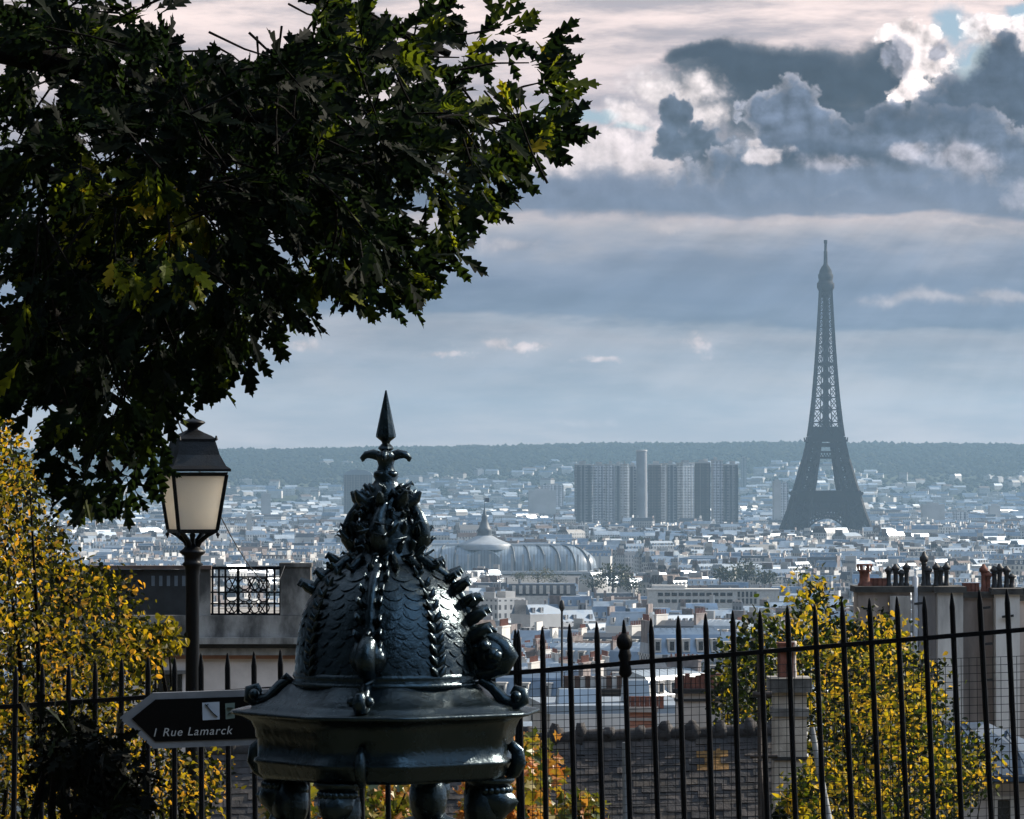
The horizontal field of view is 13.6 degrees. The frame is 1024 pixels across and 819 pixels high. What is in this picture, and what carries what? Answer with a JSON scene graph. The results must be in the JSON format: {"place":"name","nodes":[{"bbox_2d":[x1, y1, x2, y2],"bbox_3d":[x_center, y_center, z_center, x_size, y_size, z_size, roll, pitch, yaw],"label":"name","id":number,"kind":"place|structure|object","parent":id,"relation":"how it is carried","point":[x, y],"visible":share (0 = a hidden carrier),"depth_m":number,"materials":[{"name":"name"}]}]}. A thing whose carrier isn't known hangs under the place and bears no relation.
{"place":"outdoors","nodes":[
{"label":"outdoors","id":0,"kind":"place"},
{"bbox_2d":[120,689,357,792],"bbox_3d":[-0.921,1.869,14.606,0.833,1.908,0.093,0,-1,-2],"label":"direction sign","id":1,"kind":"object","parent":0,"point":[184,719],"visible":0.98,"depth_m":14.58,"materials":[{"name":"black metal"}]},
{"bbox_2d":[344,470,372,513],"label":"office tower","id":2,"kind":"structure","parent":0,"point":[355,480],"depth_m":6187.10,"materials":[{"name":"concrete"}]},
{"bbox_2d":[204,717,771,818],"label":"tiled house","id":3,"kind":"structure","parent":0,"point":[242,806],"depth_m":45.55,"materials":[{"name":"tile"}]},
{"bbox_2d":[0,0,1023,449],"label":"sky","id":4,"kind":"structure","parent":0,"point":[660,285],"materials":[{"name":"grey"}]},
{"bbox_2d":[523,721,531,725],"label":"town house","id":5,"kind":"structure","parent":0,"point":[527,723],"depth_m":652.52,"materials":[{"name":"metal"}]},
{"bbox_2d":[526,648,558,662],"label":"town house","id":6,"kind":"structure","parent":0,"point":[554,658],"depth_m":953.94,"materials":[{"name":"metal"}]},
{"bbox_2d":[496,655,591,721],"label":"town house","id":7,"kind":"structure","parent":0,"point":[505,684],"depth_m":674.82,"materials":[{"name":"grey metal"}]},
{"bbox_2d":[76,448,1022,591],"bbox_3d":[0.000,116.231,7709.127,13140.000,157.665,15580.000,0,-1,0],"label":"ground","id":8,"kind":"structure","parent":0,"point":[570,578],"depth_m":8754.90,"materials":[{"name":"soil"}]},
{"bbox_2d":[0,720,33,816],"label":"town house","id":9,"kind":"structure","parent":8,"relation":"on","point":[4,771],"depth_m":640.97,"materials":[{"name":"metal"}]},
{"bbox_2d":[4,673,31,694],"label":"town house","id":10,"kind":"structure","parent":8,"relation":"on","point":[12,679],"depth_m":719.46,"materials":[{"name":"grey metal"}]},
{"bbox_2d":[4,689,170,818],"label":"shade bush","id":11,"kind":"object","parent":8,"relation":"on","point":[103,786],"visible":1,"depth_m":12.40,"materials":[{"name":"green plant"}]},
{"bbox_2d":[0,415,246,818],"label":"birch shrub","id":12,"kind":"object","parent":8,"relation":"on","point":[36,628],"visible":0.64,"depth_m":24.72,"materials":[{"name":"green plant"}]},
{"bbox_2d":[120,613,189,818],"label":"birch sprig","id":13,"kind":"object","parent":8,"relation":"on","point":[175,644],"visible":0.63,"depth_m":25.29,"materials":[{"name":"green plant"}]},
{"bbox_2d":[39,562,312,818],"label":"terrace house","id":14,"kind":"structure","parent":8,"relation":"on","point":[238,634],"depth_m":80.05,"materials":[{"name":"stone"}]},
{"bbox_2d":[156,670,185,691],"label":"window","id":15,"kind":"structure","parent":14,"relation":"in","point":[179,672],"depth_m":80.04,"materials":[{"name":"black glass"}]},
{"bbox_2d":[158,418,230,818],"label":"street lamp","id":16,"kind":"object","parent":8,"relation":"on","point":[193,504],"visible":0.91,"depth_m":26.90,"materials":[{"name":"metal"}]},
{"bbox_2d":[144,356,284,591],"bbox_3d":[-2.960,1.182,46.932,0.380,2.480,65.960,0,-1,-2],"label":"overhead cable","id":17,"kind":"object","parent":8,"relation":"on","point":[235,543],"visible":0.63,"depth_m":46.74,"materials":[{"name":"metal"}]},
{"bbox_2d":[246,512,251,530],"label":"slab block","id":18,"kind":"structure","parent":8,"relation":"on","point":[249,521],"depth_m":4291.82,"materials":[{"name":"concrete"}]},
{"bbox_2d":[261,493,270,513],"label":"slab block","id":19,"kind":"structure","parent":8,"relation":"on","point":[265,503],"depth_m":6291.66,"materials":[{"name":"concrete"}]},
{"bbox_2d":[258,783,321,818],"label":"creeper","id":20,"kind":"object","parent":8,"relation":"on","point":[313,794],"visible":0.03,"depth_m":20.88,"materials":[{"name":"green plant"}]},
{"bbox_2d":[0,0,602,531],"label":"oak tree","id":21,"kind":"object","parent":8,"relation":"on","point":[84,320],"visible":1,"depth_m":10.24,"materials":[{"name":"green plant"}]},
{"bbox_2d":[230,390,539,818],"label":"drinking fountain","id":22,"kind":"object","parent":8,"relation":"on","point":[403,659],"visible":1,"depth_m":12.40,"materials":[{"name":"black metal"}]},
{"bbox_2d":[358,785,411,818],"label":"creeper","id":23,"kind":"object","parent":8,"relation":"on","point":[375,802],"visible":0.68,"depth_m":20.67,"materials":[{"name":"green plant"}]},
{"bbox_2d":[497,618,510,638],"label":"town house","id":24,"kind":"structure","parent":8,"relation":"on","point":[503,627],"depth_m":780.08,"materials":[{"name":"paint"}]},
{"bbox_2d":[0,459,1023,702],"bbox_3d":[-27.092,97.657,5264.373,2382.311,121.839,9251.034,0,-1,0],"label":"city roofs","id":25,"kind":"structure","parent":8,"relation":"on","point":[900,535],"depth_m":3767.91,"materials":[{"name":"metal"}]},
{"bbox_2d":[0,589,1023,818],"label":"railing","id":26,"kind":"object","parent":8,"relation":"on","point":[624,646],"visible":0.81,"depth_m":18.97,"materials":[{"name":"black metal"}]},
{"bbox_2d":[0,439,1023,511],"bbox_3d":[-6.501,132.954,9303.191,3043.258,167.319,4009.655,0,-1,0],"label":"woods","id":27,"kind":"object","parent":8,"relation":"on","point":[295,466],"visible":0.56,"depth_m":9880.16,"materials":[{"name":"green plant"}]},
{"bbox_2d":[453,727,570,818],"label":"creeper","id":28,"kind":"object","parent":8,"relation":"on","point":[527,787],"visible":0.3,"depth_m":22.72,"materials":[{"name":"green plant"}]},
{"bbox_2d":[424,498,604,574],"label":"exhibition hall","id":29,"kind":"structure","parent":8,"relation":"on","point":[485,548],"depth_m":3377.59,"materials":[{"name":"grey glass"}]},
{"bbox_2d":[510,571,525,580],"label":"park tree","id":30,"kind":"object","parent":8,"relation":"on","point":[519,575],"visible":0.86,"depth_m":2746.66,"materials":[{"name":"green plant"}]},
{"bbox_2d":[511,655,539,669],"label":"town house","id":31,"kind":"structure","parent":8,"relation":"on","point":[533,663],"depth_m":752.10,"materials":[{"name":"metal"}]},
{"bbox_2d":[512,638,553,647],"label":"town house","id":32,"kind":"structure","parent":8,"relation":"on","point":[528,644],"depth_m":1209.44,"materials":[{"name":"grey metal"}]},
{"bbox_2d":[522,640,547,657],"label":"town house","id":33,"kind":"structure","parent":8,"relation":"on","point":[530,652],"depth_m":1111.34,"materials":[{"name":"tile"}]},
{"bbox_2d":[522,566,555,582],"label":"park tree","id":34,"kind":"object","parent":8,"relation":"on","point":[538,577],"visible":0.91,"depth_m":2698.30,"materials":[{"name":"green plant"}]},
{"bbox_2d":[54,506,1023,595],"bbox_3d":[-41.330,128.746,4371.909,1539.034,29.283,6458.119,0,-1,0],"label":"street trees","id":35,"kind":"object","parent":8,"relation":"on","point":[469,509],"visible":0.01,"depth_m":4326.22,"materials":[{"name":"green plant"}]},
{"bbox_2d":[528,489,555,514],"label":"slab block","id":36,"kind":"structure","parent":8,"relation":"on","point":[541,501],"depth_m":6391.78,"materials":[{"name":"concrete"}]},
{"bbox_2d":[508,584,575,603],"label":"mansard block","id":37,"kind":"structure","parent":8,"relation":"on","point":[534,593],"depth_m":1872.25,"materials":[{"name":"stone"}]},
{"bbox_2d":[538,646,551,657],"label":"town house","id":38,"kind":"structure","parent":8,"relation":"on","point":[548,651],"depth_m":1114.52,"materials":[{"name":"metal"}]},
{"bbox_2d":[533,635,558,651],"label":"town house","id":39,"kind":"structure","parent":8,"relation":"on","point":[537,638],"depth_m":1158.12,"materials":[{"name":"blue metal"}]},
{"bbox_2d":[540,484,563,506],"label":"slab block","id":40,"kind":"structure","parent":8,"relation":"on","point":[559,489],"depth_m":6692.45,"materials":[{"name":"concrete"}]},
{"bbox_2d":[543,572,568,582],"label":"park tree","id":41,"kind":"object","parent":8,"relation":"on","point":[557,581],"visible":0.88,"depth_m":2598.62,"materials":[{"name":"green plant"}]},
{"bbox_2d":[512,654,603,675],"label":"town house","id":42,"kind":"structure","parent":8,"relation":"on","point":[593,671],"depth_m":776.91,"materials":[{"name":"metal"}]},
{"bbox_2d":[522,651,594,666],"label":"town house","id":43,"kind":"structure","parent":8,"relation":"on","point":[592,655],"depth_m":802.07,"materials":[{"name":"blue metal"}]},
{"bbox_2d":[559,600,564,686],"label":"antenna mast","id":44,"kind":"object","parent":8,"relation":"on","point":[561,606],"visible":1,"depth_m":189.82,"materials":[{"name":"metal"}]},
{"bbox_2d":[559,656,567,662],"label":"town house","id":45,"kind":"structure","parent":8,"relation":"on","point":[565,660],"depth_m":1021.66,"materials":[{"name":"grey metal"}]},
{"bbox_2d":[549,788,610,818],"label":"creeper","id":46,"kind":"object","parent":8,"relation":"on","point":[590,802],"visible":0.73,"depth_m":22.18,"materials":[{"name":"green plant"}]},
{"bbox_2d":[572,632,610,642],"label":"town house","id":47,"kind":"structure","parent":8,"relation":"on","point":[577,639],"depth_m":1131.63,"materials":[{"name":"tile"}]},
{"bbox_2d":[560,676,622,696],"bbox_3d":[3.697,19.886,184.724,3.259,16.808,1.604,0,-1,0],"label":"building","id":48,"kind":"structure","parent":8,"relation":"on","point":[613,691],"depth_m":184.71,"materials":[{"name":"brick"}]},
{"bbox_2d":[578,574,606,591],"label":"park tree","id":49,"kind":"object","parent":8,"relation":"on","point":[595,584],"visible":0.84,"depth_m":2497.01,"materials":[{"name":"green plant"}]},
{"bbox_2d":[578,624,618,640],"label":"town house","id":50,"kind":"structure","parent":8,"relation":"on","point":[582,629],"depth_m":1177.96,"materials":[{"name":"stone"}]},
{"bbox_2d":[528,679,674,732],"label":"flat roofed house","id":51,"kind":"structure","parent":8,"relation":"on","point":[587,698],"depth_m":160.25,"materials":[{"name":"concrete"}]},
{"bbox_2d":[589,562,633,592],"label":"park tree","id":52,"kind":"object","parent":8,"relation":"on","point":[621,575],"visible":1,"depth_m":2446.31,"materials":[{"name":"green plant"}]},
{"bbox_2d":[622,742,626,818],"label":"thin pole","id":53,"kind":"object","parent":8,"relation":"on","point":[624,783],"visible":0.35,"depth_m":29.95,"materials":[{"name":"black metal"}]},
{"bbox_2d":[601,650,666,675],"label":"town house","id":54,"kind":"structure","parent":8,"relation":"on","point":[605,657],"depth_m":828.54,"materials":[{"name":"stone"}]},
{"bbox_2d":[623,577,644,592],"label":"park tree","id":55,"kind":"object","parent":8,"relation":"on","point":[635,585],"visible":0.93,"depth_m":2477.79,"materials":[{"name":"green plant"}]},
{"bbox_2d":[636,450,646,517],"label":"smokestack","id":56,"kind":"object","parent":8,"relation":"on","point":[641,483],"visible":0.88,"depth_m":5493.24,"materials":[{"name":"concrete"}]},
{"bbox_2d":[629,696,663,727],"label":"chimney stack","id":57,"kind":"object","parent":8,"relation":"on","point":[639,712],"visible":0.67,"depth_m":119.64,"materials":[{"name":"orange brick"}]},
{"bbox_2d":[646,585,779,609],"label":"office block","id":58,"kind":"structure","parent":8,"relation":"on","point":[665,596],"depth_m":1990.91,"materials":[{"name":"beige concrete"}]},
{"bbox_2d":[712,561,742,581],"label":"park tree","id":59,"kind":"object","parent":8,"relation":"on","point":[722,575],"visible":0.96,"depth_m":2597.13,"materials":[{"name":"green plant"}]},
{"bbox_2d":[729,558,757,581],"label":"park tree","id":60,"kind":"object","parent":8,"relation":"on","point":[745,573],"visible":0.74,"depth_m":2647.30,"materials":[{"name":"green plant"}]},
{"bbox_2d":[741,456,746,486],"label":"slab block","id":61,"kind":"structure","parent":8,"relation":"on","point":[743,471],"depth_m":8592.26,"materials":[{"name":"concrete"}]},
{"bbox_2d":[701,594,796,724],"bbox_3d":[3.035,7.102,53.822,1.382,9.605,4.554,0,-1,0],"label":"tree","id":62,"kind":"object","parent":8,"relation":"on","point":[773,629],"visible":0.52,"depth_m":52.80,"materials":[{"name":"green plant"}]},
{"bbox_2d":[750,655,777,818],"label":"fence","id":63,"kind":"object","parent":8,"relation":"on","point":[760,771],"visible":0.63,"depth_m":41.94,"materials":[{"name":"black metal"}]},
{"bbox_2d":[750,564,781,583],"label":"park tree","id":64,"kind":"object","parent":8,"relation":"on","point":[764,576],"visible":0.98,"depth_m":2595.41,"materials":[{"name":"green plant"}]},
{"bbox_2d":[772,480,780,519],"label":"slab block","id":65,"kind":"structure","parent":8,"relation":"on","point":[776,499],"depth_m":5592.01,"materials":[{"name":"concrete"}]},
{"bbox_2d":[530,656,1023,818],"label":"wire netting","id":66,"kind":"object","parent":8,"relation":"on","point":[786,727],"visible":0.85,"depth_m":19.88,"materials":[{"name":"black metal"}]},
{"bbox_2d":[781,482,788,517],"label":"slab block","id":67,"kind":"structure","parent":8,"relation":"on","point":[784,494],"depth_m":5741.86,"materials":[{"name":"concrete"}]},
{"bbox_2d":[766,641,811,818],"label":"chimney stack","id":68,"kind":"object","parent":8,"relation":"on","point":[778,732],"visible":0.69,"depth_m":42.71,"materials":[{"name":"stone"}]},
{"bbox_2d":[770,755,840,818],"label":"bush","id":69,"kind":"object","parent":8,"relation":"on","point":[813,803],"visible":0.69,"depth_m":37.68,"materials":[{"name":"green plant"}]},
{"bbox_2d":[809,727,831,818],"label":"leaning pole","id":70,"kind":"object","parent":8,"relation":"on","point":[815,753],"visible":0.5,"depth_m":35.94,"materials":[{"name":"grey metal"}]},
{"bbox_2d":[779,240,871,530],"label":"lattice tower","id":71,"kind":"structure","parent":8,"relation":"on","point":[842,501],"depth_m":4572.80,"materials":[{"name":"metal"}]},
{"bbox_2d":[811,604,852,631],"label":"town house","id":72,"kind":"structure","parent":8,"relation":"on","point":[850,613],"depth_m":1212.14,"materials":[{"name":"blue metal"}]},
{"bbox_2d":[769,562,1010,818],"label":"yellow tree","id":73,"kind":"object","parent":8,"relation":"on","point":[883,652],"visible":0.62,"depth_m":58.01,"materials":[{"name":"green plant"}]},
{"bbox_2d":[842,552,1023,818],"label":"chimney gable","id":74,"kind":"structure","parent":8,"relation":"on","point":[885,591],"depth_m":109.35,"materials":[{"name":"concrete"}]},
{"bbox_2d":[912,576,917,745],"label":"white flue","id":75,"kind":"object","parent":74,"relation":"attached to","point":[914,607],"visible":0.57,"depth_m":109.28,"materials":[{"name":"paint"}]},
{"bbox_2d":[921,503,944,520],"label":"slab block","id":76,"kind":"structure","parent":8,"relation":"on","point":[934,511],"depth_m":5591.76,"materials":[{"name":"concrete"}]},
{"bbox_2d":[953,510,968,519],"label":"slab block","id":77,"kind":"structure","parent":8,"relation":"on","point":[960,515],"depth_m":5391.83,"materials":[{"name":"concrete"}]},
{"bbox_2d":[910,720,1023,818],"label":"zinc roofed house","id":78,"kind":"structure","parent":8,"relation":"on","point":[1002,787],"depth_m":96.38,"materials":[{"name":"metal"}]},
{"bbox_2d":[993,796,1014,818],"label":"window","id":79,"kind":"structure","parent":78,"relation":"in","point":[998,803],"depth_m":96.31,"materials":[{"name":"grey glass"}]},
{"bbox_2d":[988,504,1000,516],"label":"slab block","id":80,"kind":"structure","parent":8,"relation":"on","point":[994,508],"depth_m":5891.85,"materials":[{"name":"concrete"}]},
{"bbox_2d":[574,461,591,522],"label":"highrise tower","id":81,"kind":"structure","parent":0,"point":[583,491],"depth_m":5291.96,"materials":[{"name":"concrete"}]},
{"bbox_2d":[554,634,618,662],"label":"town house","id":82,"kind":"structure","parent":0,"point":[581,649],"depth_m":1044.37,"materials":[{"name":"metal"}]},
{"bbox_2d":[592,462,604,522],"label":"highrise tower","id":83,"kind":"structure","parent":0,"point":[598,484],"depth_m":5412.57,"materials":[{"name":"concrete"}]},
{"bbox_2d":[604,461,614,521],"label":"highrise tower","id":84,"kind":"structure","parent":0,"point":[609,491],"depth_m":5342.22,"materials":[{"name":"concrete"}]},
{"bbox_2d":[615,462,620,521],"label":"highrise tower","id":85,"kind":"structure","parent":0,"point":[617,496],"depth_m":5471.95,"materials":[{"name":"concrete"}]},
{"bbox_2d":[608,636,639,661],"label":"town house","id":86,"kind":"structure","parent":0,"point":[614,652],"depth_m":987.91,"materials":[{"name":"blue metal"}]},
{"bbox_2d":[620,461,628,517],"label":"highrise tower","id":87,"kind":"structure","parent":0,"point":[624,484],"depth_m":5297.08,"materials":[{"name":"concrete"}]},
{"bbox_2d":[619,632,640,646],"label":"town house","id":88,"kind":"structure","parent":0,"point":[636,644],"depth_m":1040.62,"materials":[{"name":"blue metal"}]},
{"bbox_2d":[628,462,635,517],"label":"highrise tower","id":89,"kind":"structure","parent":0,"point":[632,488],"depth_m":5371.95,"materials":[{"name":"concrete"}]},
{"bbox_2d":[628,620,640,641],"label":"town house","id":90,"kind":"structure","parent":0,"point":[634,632],"depth_m":1070.25,"materials":[{"name":"paint"}]},
{"bbox_2d":[648,461,661,522],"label":"highrise tower","id":91,"kind":"structure","parent":0,"point":[654,489],"depth_m":5351.91,"materials":[{"name":"concrete"}]},
{"bbox_2d":[610,653,702,697],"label":"town house","id":92,"kind":"structure","parent":0,"point":[688,663],"depth_m":752.36,"materials":[{"name":"concrete"}]},
{"bbox_2d":[660,463,667,522],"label":"highrise tower","id":93,"kind":"structure","parent":0,"point":[663,493],"depth_m":5449.74,"materials":[{"name":"concrete"}]},
{"bbox_2d":[666,461,676,522],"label":"highrise tower","id":94,"kind":"structure","parent":0,"point":[671,492],"depth_m":5292.08,"materials":[{"name":"concrete"}]},
{"bbox_2d":[653,609,693,627],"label":"town house","id":95,"kind":"structure","parent":0,"point":[660,620],"depth_m":1118.21,"materials":[{"name":"paint"}]},
{"bbox_2d":[638,614,721,663],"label":"town house","id":96,"kind":"structure","parent":0,"point":[665,641],"depth_m":907.44,"materials":[{"name":"blue metal"}]},
{"bbox_2d":[676,460,694,522],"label":"highrise tower","id":97,"kind":"structure","parent":0,"point":[685,488],"depth_m":5393.02,"materials":[{"name":"concrete"}]},
{"bbox_2d":[666,647,730,671],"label":"town house","id":98,"kind":"structure","parent":0,"point":[711,662],"depth_m":884.84,"materials":[{"name":"stone"}]},
{"bbox_2d":[672,673,727,726],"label":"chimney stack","id":99,"kind":"object","parent":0,"point":[695,695],"visible":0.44,"depth_m":129.57,"materials":[{"name":"concrete"}]},
{"bbox_2d":[694,459,710,520],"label":"highrise tower","id":100,"kind":"structure","parent":0,"point":[702,500],"depth_m":5311.95,"materials":[{"name":"concrete"}]},
{"bbox_2d":[711,457,722,523],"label":"highrise tower","id":101,"kind":"structure","parent":0,"point":[716,490],"depth_m":5352.56,"materials":[{"name":"concrete"}]},
{"bbox_2d":[693,608,753,631],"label":"town house","id":102,"kind":"structure","parent":0,"point":[722,625],"depth_m":1061.37,"materials":[{"name":"metal"}]},
{"bbox_2d":[723,461,737,522],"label":"highrise tower","id":103,"kind":"structure","parent":0,"point":[730,492],"depth_m":5272.13,"materials":[{"name":"concrete"}]},
{"bbox_2d":[719,619,794,655],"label":"town house","id":104,"kind":"structure","parent":0,"point":[724,635],"depth_m":959.44,"materials":[{"name":"blue metal"}]},
{"bbox_2d":[717,657,811,688],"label":"town house","id":105,"kind":"structure","parent":0,"point":[752,668],"depth_m":731.86,"materials":[{"name":"grey"}]},
{"bbox_2d":[728,695,825,763],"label":"town house","id":106,"kind":"structure","parent":0,"point":[769,719],"depth_m":644.55,"materials":[{"name":"metal"}]}
]}

